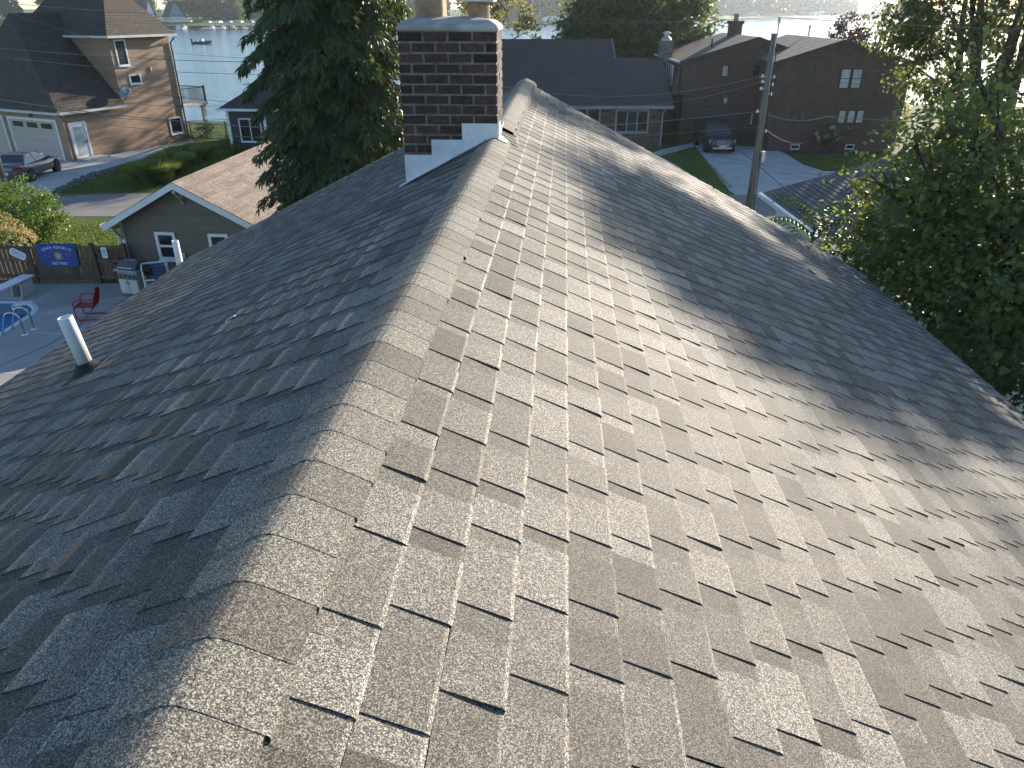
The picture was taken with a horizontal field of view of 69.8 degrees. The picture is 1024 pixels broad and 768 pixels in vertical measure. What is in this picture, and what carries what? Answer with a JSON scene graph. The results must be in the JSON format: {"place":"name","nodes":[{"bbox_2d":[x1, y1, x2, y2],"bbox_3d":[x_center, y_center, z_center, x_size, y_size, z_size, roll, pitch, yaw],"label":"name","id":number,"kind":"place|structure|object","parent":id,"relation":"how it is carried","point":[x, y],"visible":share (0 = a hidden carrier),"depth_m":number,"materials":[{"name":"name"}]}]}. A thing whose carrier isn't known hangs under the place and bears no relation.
{"place":"outdoors","nodes":[
{"label":"outdoors","id":0,"kind":"place"},
{"bbox_2d":[3,221,121,282],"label":"grass","id":1,"kind":"structure","parent":0,"point":[96,238],"depth_m":29.46,"materials":[{"name":"plant"}]},
{"bbox_2d":[0,150,142,193],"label":"driveway","id":2,"kind":"structure","parent":0,"point":[51,179],"depth_m":41.65,"materials":[{"name":"concrete"}]},
{"bbox_2d":[0,150,61,181],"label":"sports coupe","id":3,"kind":"object","parent":2,"relation":"on","point":[34,163],"visible":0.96,"depth_m":38.90,"materials":[{"name":"paint"}]},
{"bbox_2d":[0,9,235,57],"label":"power line","id":4,"kind":"object","parent":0,"point":[116,44],"visible":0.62,"depth_m":37.72,"materials":[{"name":"metal"}]},
{"bbox_2d":[54,142,231,196],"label":"grass","id":5,"kind":"structure","parent":0,"point":[135,184],"depth_m":38.60,"materials":[{"name":"plant"}]},
{"bbox_2d":[145,149,197,174],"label":"ornamental grass","id":6,"kind":"object","parent":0,"point":[186,157],"depth_m":40.35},
{"bbox_2d":[163,142,208,165],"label":"ornamental grass","id":7,"kind":"object","parent":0,"point":[199,150],"depth_m":42.74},
{"bbox_2d":[99,141,292,281],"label":"detached garage","id":8,"kind":"structure","parent":0,"point":[194,213],"depth_m":23.56,"materials":[{"name":"beige"}]},
{"bbox_2d":[154,232,175,261],"bbox_3d":[-11.201,-4.451,23.823,0.738,0.980,0.085,2,27,4],"label":"window","id":9,"kind":"structure","parent":8,"relation":"in","point":[165,251],"depth_m":23.81,"materials":[{"name":"white paint"}]},
{"bbox_2d":[207,233,227,246],"bbox_3d":[-9.434,-4.366,23.692,0.730,0.976,0.085,2,27,4],"label":"window","id":10,"kind":"structure","parent":8,"relation":"in","point":[213,239],"depth_m":23.55,"materials":[{"name":"white paint"}]},
{"bbox_2d":[1,193,775,218],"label":"street","id":11,"kind":"structure","parent":0,"point":[113,204],"depth_m":34.59,"materials":[{"name":"asphalt"}]},
{"bbox_2d":[0,158,11,210],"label":"utility pole","id":12,"kind":"object","parent":11,"relation":"on","point":[2,174],"visible":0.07,"depth_m":32.59,"materials":[{"name":"grey wood"}]},
{"bbox_2d":[0,9,1014,28],"bbox_3d":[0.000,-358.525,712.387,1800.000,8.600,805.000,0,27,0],"label":"shore terrain","id":13,"kind":"structure","parent":0,"point":[196,23],"depth_m":592.99,"materials":[{"name":"green plant"}]},
{"bbox_2d":[134,0,156,16],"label":"lakeside cottage","id":14,"kind":"structure","parent":13,"relation":"on","point":[146,5],"depth_m":367.76,"materials":[{"name":"white paint"}]},
{"bbox_2d":[162,1,185,22],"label":"lakeside cottage","id":15,"kind":"structure","parent":13,"relation":"on","point":[172,8],"depth_m":375.50,"materials":[{"name":"white"}]},
{"bbox_2d":[161,0,189,14],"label":"bay tree","id":16,"kind":"object","parent":13,"relation":"on","point":[179,2],"visible":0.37,"depth_m":393.55,"materials":[{"name":"green plant"}]},
{"bbox_2d":[179,0,203,18],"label":"bay tree","id":17,"kind":"object","parent":13,"relation":"on","point":[190,8],"visible":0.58,"depth_m":391.93,"materials":[{"name":"green plant"}]},
{"bbox_2d":[194,0,221,19],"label":"bay tree","id":18,"kind":"object","parent":13,"relation":"on","point":[204,8],"visible":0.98,"depth_m":386.18,"materials":[{"name":"green plant"}]},
{"bbox_2d":[208,0,235,19],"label":"bay tree","id":19,"kind":"object","parent":13,"relation":"on","point":[224,5],"visible":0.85,"depth_m":388.43,"materials":[{"name":"green plant"}]},
{"bbox_2d":[228,0,244,19],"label":"bay tree","id":20,"kind":"object","parent":13,"relation":"on","point":[238,10],"visible":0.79,"depth_m":392.62,"materials":[{"name":"green plant"}]},
{"bbox_2d":[244,0,263,18],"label":"bay tree","id":21,"kind":"object","parent":13,"relation":"on","point":[256,15],"visible":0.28,"depth_m":406.82,"materials":[{"name":"green plant"}]},
{"bbox_2d":[0,0,1003,18],"bbox_3d":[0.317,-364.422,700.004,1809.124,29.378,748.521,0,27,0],"label":"woods","id":22,"kind":"object","parent":13,"relation":"on","point":[547,7],"visible":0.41,"depth_m":733.05,"materials":[{"name":"green plant"}]},
{"bbox_2d":[0,104,1021,282],"bbox_3d":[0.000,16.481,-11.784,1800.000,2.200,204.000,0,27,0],"label":"ground","id":23,"kind":"structure","parent":0,"point":[668,142],"depth_m":43.02,"materials":[{"name":"green plant"}]},
{"bbox_2d":[0,212,41,265],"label":"hydrangea","id":24,"kind":"object","parent":23,"relation":"on","point":[8,237],"visible":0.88,"depth_m":25.66,"materials":[{"name":"beige plant"}]},
{"bbox_2d":[0,172,75,244],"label":"round bush","id":25,"kind":"object","parent":23,"relation":"on","point":[40,225],"visible":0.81,"depth_m":28.54,"materials":[{"name":"green plant"}]},
{"bbox_2d":[0,242,103,283],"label":"wooden fence","id":26,"kind":"object","parent":23,"relation":"on","point":[31,264],"visible":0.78,"depth_m":23.90,"materials":[{"name":"brown wood"}]},
{"bbox_2d":[9,248,26,259],"bbox_3d":[-15.912,-4.184,23.625,0.520,0.260,0.018,25,24,-12],"label":"fence plaque","id":27,"kind":"object","parent":26,"relation":"attached to","point":[17,254],"visible":1,"depth_m":23.62,"materials":[{"name":"white paint"}]},
{"bbox_2d":[36,244,78,266],"bbox_3d":[-14.614,-4.138,23.621,1.223,0.757,0.046,1,27,1],"label":"blue banner","id":28,"kind":"object","parent":26,"relation":"hanging from","point":[61,255],"visible":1,"depth_m":23.61,"materials":[{"name":"fabric"}]},
{"bbox_2d":[0,283,132,385],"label":"pool deck","id":29,"kind":"structure","parent":23,"relation":"on","point":[14,344],"depth_m":21.40,"materials":[{"name":"concrete"}]},
{"bbox_2d":[2,312,28,335],"bbox_3d":[-13.813,-1.420,20.306,0.813,1.225,0.177,0,27,0],"label":"pool handrail","id":30,"kind":"object","parent":29,"relation":"on","point":[19,318],"visible":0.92,"depth_m":20.16,"materials":[{"name":"silver metal"}]},
{"bbox_2d":[0,274,37,299],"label":"diving board","id":31,"kind":"object","parent":29,"relation":"on","point":[20,289],"visible":1,"depth_m":22.90,"materials":[{"name":"white paint"}]},
{"bbox_2d":[0,301,38,335],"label":"swimming pool","id":32,"kind":"structure","parent":29,"relation":"in","point":[22,314],"depth_m":22.45,"materials":[{"name":"blue tile"}]},
{"bbox_2d":[11,307,37,329],"bbox_3d":[-13.785,-1.600,20.659,0.813,1.225,0.177,0,27,0],"label":"pool handrail","id":33,"kind":"object","parent":29,"relation":"on","point":[30,317],"visible":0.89,"depth_m":20.52,"materials":[{"name":"silver metal"}]},
{"bbox_2d":[21,284,122,333],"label":"deck joints","id":34,"kind":"object","parent":29,"relation":"on","point":[58,310],"visible":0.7,"depth_m":21.74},
{"bbox_2d":[72,287,105,320],"bbox_3d":[-12.288,-2.365,21.293,0.676,0.901,0.574,-4,27,-7],"label":"metal lawn chair","id":35,"kind":"object","parent":29,"relation":"on","point":[93,304],"visible":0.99,"depth_m":21.29,"materials":[{"name":"red metal"}]},
{"bbox_2d":[113,258,151,294],"bbox_3d":[-11.852,-3.385,22.998,0.880,1.045,0.660,7,28,14],"label":"gas grill","id":36,"kind":"object","parent":29,"relation":"on","point":[129,275],"visible":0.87,"depth_m":22.75,"materials":[{"name":"grey paint"}]},
{"bbox_2d":[119,279,130,293],"bbox_3d":[-12.104,-3.046,22.902,0.330,0.450,0.058,7,28,14],"label":"door panel","id":37,"kind":"structure","parent":36,"relation":"in","point":[124,285],"depth_m":22.90,"materials":[{"name":"silver metal"}]},
{"bbox_2d":[128,280,138,293],"bbox_3d":[-11.763,-2.999,22.810,0.330,0.450,0.058,7,28,14],"label":"door panel","id":38,"kind":"structure","parent":36,"relation":"in","point":[133,285],"depth_m":22.81,"materials":[{"name":"silver metal"}]},
{"bbox_2d":[48,158,147,194],"bbox_3d":[-22.660,-11.689,40.650,1.623,0.101,10.428,2,27,5],"label":"rubble edging","id":39,"kind":"object","parent":23,"relation":"on","point":[74,182],"visible":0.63,"depth_m":39.13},
{"bbox_2d":[0,0,209,161],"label":"lake house","id":40,"kind":"structure","parent":23,"relation":"on","point":[65,139],"depth_m":45.22,"materials":[{"name":"brown"}]},
{"bbox_2d":[0,115,12,153],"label":"garage door","id":41,"kind":"structure","parent":40,"relation":"in","point":[5,145],"depth_m":45.86,"materials":[{"name":"white paint"}]},
{"bbox_2d":[6,116,66,160],"bbox_3d":[-28.884,-14.911,44.532,4.510,2.360,0.046,12,30,23],"label":"garage door","id":42,"kind":"structure","parent":40,"relation":"in","point":[24,124],"depth_m":44.43,"materials":[{"name":"white paint"}]},
{"bbox_2d":[67,121,93,158],"bbox_3d":[-25.984,-14.659,44.237,0.076,2.180,1.120,12,30,23],"label":"door","id":43,"kind":"structure","parent":40,"relation":"in","point":[78,130],"depth_m":44.19,"materials":[{"name":"white paint"}]},
{"bbox_2d":[113,39,129,66],"bbox_3d":[-24.191,-20.513,45.498,0.085,1.546,0.880,12,30,23],"label":"window","id":44,"kind":"structure","parent":40,"relation":"in","point":[121,51],"depth_m":45.48,"materials":[{"name":"white paint"}]},
{"bbox_2d":[119,85,129,99],"bbox_3d":[-24.216,-18.149,45.776,0.788,0.859,0.565,12,30,23],"label":"satellite dish","id":45,"kind":"object","parent":40,"relation":"attached to","point":[123,93],"visible":0.96,"depth_m":45.85,"materials":[{"name":"metal"}]},
{"bbox_2d":[2,100,268,120],"bbox_3d":[-16.335,-14.957,38.303,23.044,2.300,0.218,-12,30,-23],"label":"power line","id":46,"kind":"object","parent":40,"relation":"attached to","point":[122,118],"visible":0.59,"depth_m":36.90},
{"bbox_2d":[128,74,142,85],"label":"window","id":47,"kind":"structure","parent":40,"relation":"in","point":[134,79],"depth_m":46.65,"materials":[{"name":"white paint"}]},
{"bbox_2d":[168,116,183,135],"bbox_3d":[-22.890,-17.611,50.053,0.085,1.123,1.089,12,30,23],"label":"window","id":48,"kind":"structure","parent":40,"relation":"in","point":[174,126],"depth_m":50.05,"materials":[{"name":"white paint"}]},
{"bbox_2d":[93,243,128,278],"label":"wooden gate","id":49,"kind":"structure","parent":23,"relation":"on","point":[117,253],"depth_m":23.74,"materials":[{"name":"brown wood"}]},
{"bbox_2d":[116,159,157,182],"bbox_3d":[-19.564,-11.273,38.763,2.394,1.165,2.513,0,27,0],"label":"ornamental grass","id":50,"kind":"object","parent":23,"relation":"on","point":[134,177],"depth_m":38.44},
{"bbox_2d":[122,157,183,186],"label":"ornamental grass","id":51,"kind":"object","parent":23,"relation":"on","point":[162,173],"depth_m":37.71,"materials":[{"name":"plant"}]},
{"bbox_2d":[140,261,168,286],"bbox_3d":[-11.095,-3.278,22.949,0.756,1.036,0.615,-9,29,-18],"label":"pipe rack","id":52,"kind":"object","parent":23,"relation":"on","point":[145,280],"visible":0.48,"depth_m":22.75,"materials":[{"name":"white plastic"}]},
{"bbox_2d":[142,264,152,275],"bbox_3d":[-11.210,-3.484,22.571,0.262,0.352,0.168,-9,29,-18],"label":"beach towel","id":53,"kind":"object","parent":52,"relation":"on","point":[147,270],"visible":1,"depth_m":22.52,"materials":[{"name":"fabric"}]},
{"bbox_2d":[151,263,165,279],"bbox_3d":[-10.912,-3.448,22.708,0.350,0.542,0.176,-9,29,-18],"label":"beach towel","id":54,"kind":"object","parent":52,"relation":"on","point":[158,270],"visible":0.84,"depth_m":22.64,"materials":[{"name":"fabric"}]},
{"bbox_2d":[139,139,192,157],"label":"walkway","id":55,"kind":"structure","parent":23,"relation":"on","point":[149,151],"depth_m":48.20,"materials":[{"name":"concrete"}]},
{"bbox_2d":[180,141,218,160],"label":"ornamental grass","id":56,"kind":"object","parent":23,"relation":"on","point":[208,154],"depth_m":44.29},
{"bbox_2d":[193,119,218,137],"bbox_3d":[-21.590,-17.740,51.758,1.799,1.664,1.775,19,33,33],"label":"dark hedge","id":57,"kind":"object","parent":23,"relation":"on","point":[203,129],"visible":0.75,"depth_m":51.64,"materials":[{"name":"green plant"}]},
{"bbox_2d":[188,121,229,139],"bbox_3d":[-17.837,-19.370,54.459,2.350,1.250,11.635,21,34,35],"label":"iron fence","id":58,"kind":"object","parent":23,"relation":"on","point":[226,131],"visible":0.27,"depth_m":50.98,"materials":[{"name":"black metal"}]},
{"bbox_2d":[213,136,230,149],"bbox_3d":[-18.546,-15.648,47.870,1.656,1.144,1.331,16,31,28],"label":"shrub","id":59,"kind":"object","parent":23,"relation":"on","point":[223,145],"visible":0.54,"depth_m":47.70,"materials":[{"name":"green plant"}]},
{"bbox_2d":[221,141,245,152],"bbox_3d":[-17.802,-15.073,46.985,1.709,0.994,1.255,0,27,0],"label":"shrub","id":60,"kind":"object","parent":23,"relation":"on","point":[239,146],"visible":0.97,"depth_m":46.84,"materials":[{"name":"green plant"}]},
{"bbox_2d":[215,29,395,150],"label":"charcoal house","id":61,"kind":"structure","parent":23,"relation":"on","point":[233,110],"depth_m":46.46,"materials":[{"name":"grey"}]},
{"bbox_2d":[238,118,263,142],"bbox_3d":[-16.614,-16.110,46.647,1.482,1.475,0.085,2,27,4],"label":"window","id":62,"kind":"structure","parent":61,"relation":"in","point":[247,132],"depth_m":46.69,"materials":[{"name":"white paint"}]},
{"bbox_2d":[235,0,415,215],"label":"conifer","id":63,"kind":"object","parent":23,"relation":"on","point":[340,107],"visible":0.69,"depth_m":18.18,"materials":[{"name":"green plant"}]},
{"bbox_2d":[455,0,545,38],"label":"slender tree","id":64,"kind":"object","parent":23,"relation":"on","point":[499,17],"visible":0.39,"depth_m":56.18,"materials":[{"name":"green plant"}]},
{"bbox_2d":[397,38,673,147],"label":"stone ranch house","id":65,"kind":"structure","parent":23,"relation":"on","point":[591,71],"depth_m":48.82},
{"bbox_2d":[587,109,600,122],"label":"window","id":66,"kind":"structure","parent":65,"relation":"in","point":[595,114],"depth_m":47.51,"materials":[{"name":"grey glass"}]},
{"bbox_2d":[615,110,649,133],"bbox_3d":[7.803,-17.057,47.728,2.229,1.480,0.085,0,27,0],"label":"window","id":67,"kind":"structure","parent":65,"relation":"in","point":[622,116],"depth_m":47.75,"materials":[{"name":"grey glass"}]},
{"bbox_2d":[547,0,731,57],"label":"maple tree","id":68,"kind":"object","parent":23,"relation":"on","point":[635,40],"visible":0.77,"depth_m":57.06,"materials":[{"name":"green plant"}]},
{"bbox_2d":[658,31,673,70],"bbox_3d":[10.750,-21.429,52.391,0.920,6.800,0.920,0,27,0],"label":"stone chimney","id":69,"kind":"object","parent":23,"relation":"on","point":[666,44],"visible":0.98,"depth_m":51.02,"materials":[{"name":"stone"}]},
{"bbox_2d":[653,143,693,170],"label":"front walk","id":70,"kind":"structure","parent":23,"relation":"on","point":[670,150],"depth_m":47.52,"materials":[{"name":"concrete"}]},
{"bbox_2d":[659,147,731,189],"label":"grass","id":71,"kind":"structure","parent":23,"relation":"on","point":[687,159],"depth_m":43.37,"materials":[{"name":"plant"}]},
{"bbox_2d":[654,33,788,141],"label":"brick house","id":72,"kind":"structure","parent":23,"relation":"on","point":[703,63],"depth_m":49.32,"materials":[{"name":"brown"}]},
{"bbox_2d":[693,106,743,141],"bbox_3d":[14.080,-17.774,50.189,3.188,2.300,0.050,0,27,0],"label":"garage door","id":73,"kind":"structure","parent":72,"relation":"in","point":[733,122],"depth_m":49.90,"materials":[{"name":"brown paint"}]},
{"bbox_2d":[721,65,728,76],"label":"window","id":74,"kind":"structure","parent":72,"relation":"in","point":[725,68],"depth_m":48.65,"materials":[{"name":"brown paint"}]},
{"bbox_2d":[727,13,744,35],"bbox_3d":[16.000,-25.279,52.779,1.000,2.500,0.860,0,27,0],"label":"brick chimney","id":75,"kind":"object","parent":72,"relation":"on","point":[735,26],"visible":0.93,"depth_m":52.31,"materials":[{"name":"brick"}]},
{"bbox_2d":[752,65,759,76],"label":"window","id":76,"kind":"structure","parent":72,"relation":"in","point":[755,73],"depth_m":48.67,"materials":[{"name":"glass"}]},
{"bbox_2d":[745,17,780,209],"bbox_3d":[10.025,-10.352,29.526,0.630,7.921,0.300,0,27,0],"label":"utility pole","id":77,"kind":"object","parent":23,"relation":"on","point":[759,154],"visible":1,"depth_m":29.38,"materials":[{"name":"grey wood"}]},
{"bbox_2d":[0,99,756,131],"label":"power line","id":78,"kind":"object","parent":77,"relation":"attached to","point":[386,131],"visible":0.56,"depth_m":30.95,"materials":[{"name":"metal"}]},
{"bbox_2d":[1,111,757,138],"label":"power line","id":79,"kind":"object","parent":77,"relation":"attached to","point":[271,138],"visible":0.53,"depth_m":31.17,"materials":[{"name":"metal"}]},
{"bbox_2d":[1,69,759,111],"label":"power line","id":80,"kind":"object","parent":77,"relation":"attached to","point":[401,111],"visible":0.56,"depth_m":30.52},
{"bbox_2d":[3,48,760,96],"bbox_3d":[-6.530,-12.468,29.176,32.603,1.816,0.958,2,27,4],"label":"power line","id":81,"kind":"object","parent":77,"relation":"attached to","point":[272,62],"visible":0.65,"depth_m":29.25,"materials":[{"name":"metal"}]},
{"bbox_2d":[4,57,759,107],"bbox_3d":[-6.506,-12.164,29.387,32.643,1.944,0.856,2,27,4],"label":"power line","id":82,"kind":"object","parent":77,"relation":"attached to","point":[283,74],"visible":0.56,"depth_m":29.56,"materials":[{"name":"metal"}]},
{"bbox_2d":[0,2,1011,28],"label":"power line","id":83,"kind":"object","parent":77,"relation":"attached to","point":[536,24],"visible":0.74,"depth_m":28.11,"materials":[{"name":"metal"}]},
{"bbox_2d":[766,113,1016,126],"bbox_3d":[22.022,-10.631,29.630,23.963,0.707,0.033,-1,27,-1],"label":"power line","id":84,"kind":"object","parent":77,"relation":"attached to","point":[843,117],"visible":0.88,"depth_m":29.38,"materials":[{"name":"metal"}]},
{"bbox_2d":[778,77,1019,92],"bbox_3d":[22.110,-11.784,29.040,23.788,0.745,0.016,-1,27,-1],"label":"power line","id":85,"kind":"object","parent":77,"relation":"attached to","point":[870,84],"visible":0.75,"depth_m":28.83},
{"bbox_2d":[768,197,863,261],"bbox_3d":[5.973,-1.536,15.617,2.118,4.906,2.365,0,27,0],"label":"sapling","id":86,"kind":"object","parent":23,"relation":"on","point":[821,217],"visible":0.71,"depth_m":14.61,"materials":[{"name":"green plant"}]},
{"bbox_2d":[749,34,919,150],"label":"brick house","id":87,"kind":"structure","parent":23,"relation":"on","point":[809,59],"depth_m":46.01,"materials":[{"name":"brown"}]},
{"bbox_2d":[790,109,798,121],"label":"window","id":88,"kind":"structure","parent":87,"relation":"in","point":[795,112],"depth_m":46.32,"materials":[{"name":"glass"}]},
{"bbox_2d":[798,109,806,121],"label":"window","id":89,"kind":"structure","parent":87,"relation":"in","point":[803,112],"depth_m":46.32,"materials":[{"name":"glass"}]},
{"bbox_2d":[804,66,816,83],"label":"window","id":90,"kind":"structure","parent":87,"relation":"in","point":[811,70],"depth_m":45.24,"materials":[{"name":"glass"}]},
{"bbox_2d":[836,110,846,123],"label":"window","id":91,"kind":"structure","parent":87,"relation":"in","point":[842,113],"depth_m":46.37,"materials":[{"name":"white glass"}]},
{"bbox_2d":[838,68,851,88],"bbox_3d":[20.586,-18.850,45.350,0.695,1.197,0.085,0,27,0],"label":"window","id":92,"kind":"structure","parent":87,"relation":"in","point":[845,76],"depth_m":45.34,"materials":[{"name":"glass"}]},
{"bbox_2d":[845,110,855,123],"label":"window","id":93,"kind":"structure","parent":87,"relation":"in","point":[851,113],"depth_m":46.37,"materials":[{"name":"white glass"}]},
{"bbox_2d":[849,68,863,88],"bbox_3d":[21.302,-18.850,45.350,0.695,1.197,0.085,0,27,0],"label":"window","id":94,"kind":"structure","parent":87,"relation":"in","point":[857,73],"depth_m":45.34,"materials":[{"name":"glass"}]},
{"bbox_2d":[854,110,864,123],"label":"window","id":95,"kind":"structure","parent":87,"relation":"in","point":[860,113],"depth_m":46.37,"materials":[{"name":"white glass"}]},
{"bbox_2d":[784,151,906,153],"bbox_3d":[21.301,-14.925,47.138,8.347,0.001,1.693,3,27,6],"label":"planting bed","id":96,"kind":"object","parent":23,"relation":"on","point":[881,152],"visible":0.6,"depth_m":46.87,"materials":[{"name":"soil"}]},
{"bbox_2d":[810,122,851,151],"bbox_3d":[20.302,-15.733,46.670,2.800,1.911,1.714,0,27,0],"label":"flowering shrub","id":97,"kind":"object","parent":96,"relation":"on","point":[828,142],"visible":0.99,"depth_m":46.56,"materials":[{"name":"green plant"}]},
{"bbox_2d":[826,11,876,47],"bbox_3d":[26.774,-25.076,58.269,4.553,8.136,4.487,-24,36,-39],"label":"purple tree","id":98,"kind":"object","parent":23,"relation":"on","point":[858,35],"visible":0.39,"depth_m":56.41,"materials":[{"name":"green plant"}]},
{"bbox_2d":[758,143,1023,411],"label":"neighbour house","id":99,"kind":"structure","parent":23,"relation":"on","point":[810,193],"depth_m":21.24,"materials":[{"name":"grey stone"}]},
{"bbox_2d":[899,94,918,129],"bbox_3d":[26.285,-18.649,50.632,3.003,3.654,3.307,0,27,0],"label":"yellow tree","id":100,"kind":"object","parent":23,"relation":"on","point":[904,110],"visible":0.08,"depth_m":49.90,"materials":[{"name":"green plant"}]},
{"bbox_2d":[813,19,1023,414],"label":"leafy tree","id":101,"kind":"object","parent":23,"relation":"on","point":[961,255],"visible":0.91,"depth_m":12.69,"materials":[{"name":"green plant"}]},
{"bbox_2d":[861,0,1023,152],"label":"tall tree","id":102,"kind":"object","parent":23,"relation":"on","point":[915,13],"visible":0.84,"depth_m":29.57,"materials":[{"name":"green plant"}]},
{"bbox_2d":[0,0,1023,767],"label":"shingled house","id":103,"kind":"structure","parent":0,"point":[480,420],"depth_m":2.49,"materials":[{"name":"grey"}]},
{"bbox_2d":[57,314,114,387],"bbox_3d":[-3.345,-0.272,5.697,0.339,0.546,0.340,0,27,0],"label":"vent pipe","id":104,"kind":"object","parent":103,"relation":"on","point":[86,363],"visible":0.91,"depth_m":5.66,"materials":[{"name":"white plastic"}]},
{"bbox_2d":[172,240,182,264],"bbox_3d":[-5.945,-0.502,13.979,0.116,4.554,0.116,0,27,0],"label":"standpipe","id":105,"kind":"object","parent":103,"relation":"on","point":[177,252],"visible":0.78,"depth_m":12.99,"materials":[{"name":"white plastic"}]},
{"bbox_2d":[17,0,1017,8],"label":"sky","id":106,"kind":"structure","parent":0,"point":[863,4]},
{"bbox_2d":[168,16,1023,120],"bbox_3d":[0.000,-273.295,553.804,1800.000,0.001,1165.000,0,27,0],"label":"lake water","id":107,"kind":"structure","parent":0,"point":[228,86],"depth_m":178.02,"materials":[{"name":"blue liquid"}]},
{"bbox_2d":[692,142,836,194],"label":"concrete driveway","id":108,"kind":"structure","parent":0,"point":[734,173],"depth_m":41.91,"materials":[{"name":"concrete"}]},
{"bbox_2d":[694,119,735,152],"bbox_3d":[13.237,-16.202,47.904,2.131,1.685,4.783,0,27,1],"label":"parked car","id":109,"kind":"object","parent":108,"relation":"on","point":[708,139],"visible":0.98,"depth_m":47.04,"materials":[{"name":"paint"}]},
{"bbox_2d":[789,154,895,170],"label":"grass","id":110,"kind":"structure","parent":0,"point":[850,157],"depth_m":44.45,"materials":[{"name":"plant"}]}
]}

